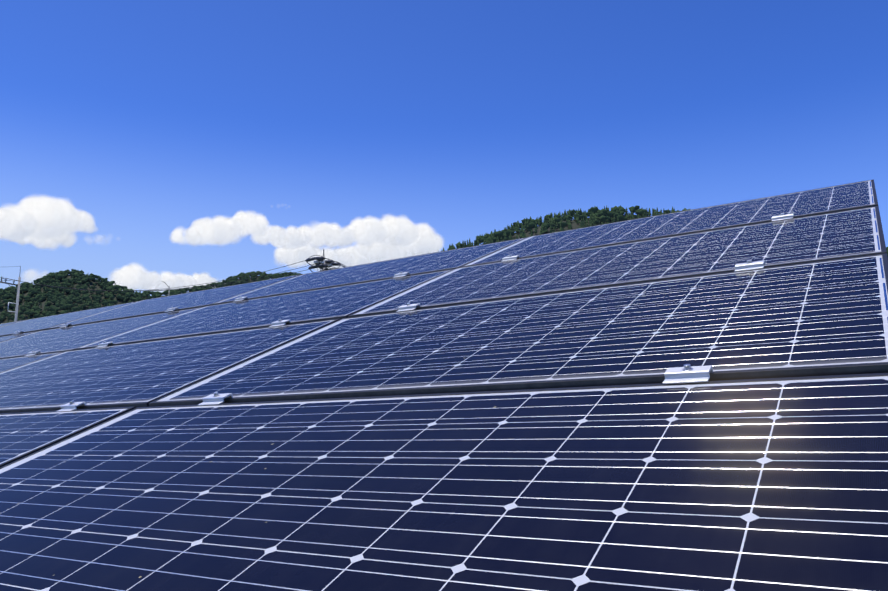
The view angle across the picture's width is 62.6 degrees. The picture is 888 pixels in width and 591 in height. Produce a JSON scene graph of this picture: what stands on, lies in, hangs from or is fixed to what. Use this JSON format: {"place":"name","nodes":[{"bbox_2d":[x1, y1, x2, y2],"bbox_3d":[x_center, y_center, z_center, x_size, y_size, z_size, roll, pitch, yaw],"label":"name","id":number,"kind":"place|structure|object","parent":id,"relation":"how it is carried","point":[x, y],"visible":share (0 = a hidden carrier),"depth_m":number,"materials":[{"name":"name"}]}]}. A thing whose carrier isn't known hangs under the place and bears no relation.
{"place":"outdoors","nodes":[
{"label":"outdoors","id":0,"kind":"place"},
{"bbox_2d":[0,194,95,250],"bbox_3d":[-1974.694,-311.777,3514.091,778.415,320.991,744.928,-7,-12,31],"label":"cloud","id":1,"kind":"structure","parent":0,"point":[39,221],"depth_m":3310.57,"materials":[{"name":"white"}]},
{"bbox_2d":[24,235,110,283],"bbox_3d":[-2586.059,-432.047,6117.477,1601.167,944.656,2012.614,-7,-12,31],"label":"cloud","id":2,"kind":"structure","parent":0,"point":[31,276],"depth_m":5835.97,"materials":[{"name":"white"}]},
{"bbox_2d":[0,269,300,323],"bbox_3d":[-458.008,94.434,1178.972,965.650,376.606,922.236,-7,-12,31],"label":"mountain forest trees","id":3,"kind":"object","parent":0,"point":[61,300],"visible":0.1,"depth_m":1290.81,"materials":[{"name":"green plant"}]},
{"bbox_2d":[110,263,221,291],"bbox_3d":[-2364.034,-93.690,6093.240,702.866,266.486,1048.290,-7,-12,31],"label":"cloud","id":4,"kind":"structure","parent":0,"point":[134,277],"depth_m":5808.41,"materials":[{"name":"white"}]},
{"bbox_2d":[171,211,444,270],"bbox_3d":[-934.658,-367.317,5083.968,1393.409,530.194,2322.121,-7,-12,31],"label":"cloud","id":5,"kind":"structure","parent":0,"point":[387,238],"depth_m":5013.66,"materials":[{"name":"white"}]},
{"bbox_2d":[0,0,887,295],"label":"sky","id":6,"kind":"structure","parent":0,"point":[465,120],"materials":[{"name":"blue"}]},
{"bbox_2d":[481,215,634,244],"bbox_3d":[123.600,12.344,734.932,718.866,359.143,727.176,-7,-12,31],"label":"mountain terrain","id":7,"kind":"structure","parent":0,"point":[574,224],"depth_m":953.78,"materials":[{"name":"green plant"}]},
{"bbox_2d":[438,205,887,255],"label":"mountain forest trees","id":8,"kind":"object","parent":7,"relation":"on","point":[596,215],"visible":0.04,"depth_m":982.70,"materials":[{"name":"green plant"}]},
{"bbox_3d":[-5.261,1.537,4.815,13.600,2.971,4.929,-7,-12,31],"label":"array support","id":9,"kind":"object","parent":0,"visible":0},
{"bbox_2d":[0,320,23,326],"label":"solar panel","id":10,"kind":"object","parent":9,"relation":"on","point":[3,324],"visible":0.43,"depth_m":7.99,"materials":[{"name":"glass"}]},
{"bbox_2d":[0,331,37,341],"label":"solar panel","id":11,"kind":"object","parent":9,"relation":"on","point":[5,338],"visible":0.43,"depth_m":6.07,"materials":[{"name":"glass"}]},
{"bbox_2d":[0,351,64,372],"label":"solar panel","id":12,"kind":"object","parent":9,"relation":"on","point":[6,364],"visible":0.43,"depth_m":4.16,"materials":[{"name":"glass"}]},
{"bbox_2d":[26,350,40,355],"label":"clamp","id":13,"kind":"object","parent":9,"relation":"attached to","point":[33,352],"visible":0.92,"depth_m":4.34,"materials":[{"name":"metal"}]},
{"bbox_2d":[0,407,134,466],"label":"solar panel","id":14,"kind":"object","parent":9,"relation":"on","point":[23,434],"visible":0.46,"depth_m":2.21,"materials":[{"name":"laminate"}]},
{"bbox_2d":[0,301,137,336],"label":"solar panel","id":15,"kind":"object","parent":9,"relation":"on","point":[34,324],"visible":0.56,"depth_m":6.93,"materials":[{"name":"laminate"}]},
{"bbox_2d":[56,401,85,411],"bbox_3d":[-1.242,0.391,2.439,0.084,0.074,0.058,-7,10,31],"label":"clamp","id":16,"kind":"object","parent":9,"relation":"attached to","point":[71,405],"visible":0.88,"depth_m":2.43,"materials":[{"name":"metal"}]},
{"bbox_2d":[0,307,200,358],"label":"solar panel","id":17,"kind":"object","parent":9,"relation":"on","point":[69,338],"visible":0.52,"depth_m":5.00,"materials":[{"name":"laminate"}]},
{"bbox_2d":[95,341,113,347],"bbox_3d":[-1.854,0.288,3.993,0.084,0.074,0.058,-7,10,31],"label":"clamp","id":18,"kind":"object","parent":9,"relation":"attached to","point":[105,344],"visible":0.92,"depth_m":3.98,"materials":[{"name":"metal"}]},
{"bbox_2d":[0,319,339,412],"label":"solar panel","id":19,"kind":"object","parent":9,"relation":"on","point":[140,374],"visible":0.71,"depth_m":2.99,"materials":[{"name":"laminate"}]},
{"bbox_2d":[165,307,178,311],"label":"clamp","id":20,"kind":"object","parent":9,"relation":"attached to","point":[171,309],"visible":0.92,"depth_m":5.23,"materials":[{"name":"metal"}]},
{"bbox_2d":[44,274,301,329],"bbox_3d":[-2.241,0.070,6.008,1.998,0.036,1.006,-7,10,31],"label":"solar panel","id":21,"kind":"object","parent":9,"relation":"on","point":[195,299],"visible":0.73,"depth_m":5.91,"materials":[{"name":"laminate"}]},
{"bbox_2d":[198,392,232,405],"bbox_3d":[-0.647,0.315,2.080,0.084,0.074,0.058,-7,10,31],"label":"clamp","id":22,"kind":"object","parent":9,"relation":"attached to","point":[215,398],"visible":0.88,"depth_m":2.07,"materials":[{"name":"metal"}]},
{"bbox_2d":[233,296,247,301],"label":"clamp","id":23,"kind":"object","parent":9,"relation":"attached to","point":[241,298],"visible":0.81,"depth_m":4.87,"materials":[{"name":"metal"}]},
{"bbox_2d":[73,269,452,349],"bbox_3d":[-1.031,0.098,4.093,1.998,0.036,1.006,-7,10,31],"label":"solar panel","id":24,"kind":"object","parent":9,"relation":"on","point":[340,302],"visible":0.62,"depth_m":3.96,"materials":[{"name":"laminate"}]},
{"bbox_2d":[269,319,290,326],"bbox_3d":[-0.745,0.146,3.324,0.084,0.074,0.058,-7,10,31],"label":"clamp","id":25,"kind":"object","parent":9,"relation":"attached to","point":[280,322],"visible":0.92,"depth_m":3.32,"materials":[{"name":"metal"}]},
{"bbox_2d":[210,237,526,304],"bbox_3d":[-0.530,-0.147,4.976,1.998,0.036,1.006,-7,10,31],"label":"solar panel","id":26,"kind":"object","parent":9,"relation":"on","point":[422,264],"visible":0.6,"depth_m":4.87,"materials":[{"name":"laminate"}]},
{"bbox_2d":[393,272,409,277],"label":"clamp","id":27,"kind":"object","parent":9,"relation":"attached to","point":[401,274],"visible":0.92,"depth_m":4.20,"materials":[{"name":"metal"}]},
{"bbox_2d":[396,303,420,311],"bbox_3d":[-0.141,0.069,2.961,0.084,0.074,0.058,-7,10,31],"label":"clamp","id":28,"kind":"object","parent":9,"relation":"attached to","point":[408,307],"visible":0.79,"depth_m":2.95,"materials":[{"name":"metal"}]},
{"bbox_2d":[0,373,887,590],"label":"solar panel","id":29,"kind":"object","parent":9,"relation":"on","point":[772,484],"visible":1,"depth_m":1.13,"materials":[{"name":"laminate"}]},
{"bbox_2d":[501,255,519,261],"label":"clamp","id":30,"kind":"object","parent":9,"relation":"attached to","point":[510,257],"visible":0.88,"depth_m":3.84,"materials":[{"name":"metal"}]},
{"bbox_2d":[149,253,887,406],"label":"solar panel","id":31,"kind":"object","parent":9,"relation":"on","point":[825,318],"visible":0.88,"depth_m":1.92,"materials":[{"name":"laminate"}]},
{"bbox_2d":[348,206,886,317],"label":"solar panel","id":32,"kind":"object","parent":9,"relation":"on","point":[836,235],"visible":0.75,"depth_m":2.89,"materials":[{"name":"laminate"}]},
{"bbox_2d":[461,179,877,266],"bbox_3d":[1.181,-0.369,3.945,1.998,0.035,1.006,-7,10,31],"label":"solar panel","id":33,"kind":"object","parent":9,"relation":"on","point":[849,196],"visible":0.71,"depth_m":3.81,"materials":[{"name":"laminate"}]},
{"bbox_2d":[663,364,712,383],"bbox_3d":[0.472,0.171,1.405,0.084,0.074,0.058,-7,10,31],"label":"clamp","id":34,"kind":"object","parent":9,"relation":"attached to","point":[687,373],"visible":0.9,"depth_m":1.40,"materials":[{"name":"metal"}]},
{"bbox_2d":[734,260,764,271],"bbox_3d":[0.964,-0.073,2.294,0.084,0.074,0.058,-7,10,31],"label":"clamp","id":35,"kind":"object","parent":9,"relation":"attached to","point":[749,265],"visible":0.9,"depth_m":2.29,"materials":[{"name":"metal"}]},
{"bbox_2d":[772,213,793,220],"bbox_3d":[1.474,-0.320,3.172,0.084,0.074,0.059,-7,10,31],"label":"clamp","id":36,"kind":"object","parent":9,"relation":"attached to","point":[782,216],"visible":0.85,"depth_m":3.16,"materials":[{"name":"metal"}]},
{"label":"ground","id":37,"kind":"structure","parent":0,"visible":0},
{"bbox_2d":[0,266,20,323],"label":"utility pole","id":38,"kind":"object","parent":37,"relation":"on","point":[17,298],"visible":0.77,"depth_m":47.91,"materials":[{"name":"concrete"}]},
{"bbox_2d":[305,249,340,271],"bbox_3d":[-6.246,3.054,37.531,1.240,11.188,1.730,-6,-11,24],"label":"utility pole","id":39,"kind":"object","parent":37,"relation":"on","point":[320,263],"visible":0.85,"depth_m":37.99,"materials":[{"name":"metal"}]},
{"bbox_2d":[0,258,346,294],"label":"overhead wires","id":40,"kind":"object","parent":39,"relation":"attached to","point":[183,286],"visible":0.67,"depth_m":41.49,"materials":[{"name":"black metal"}]}
]}

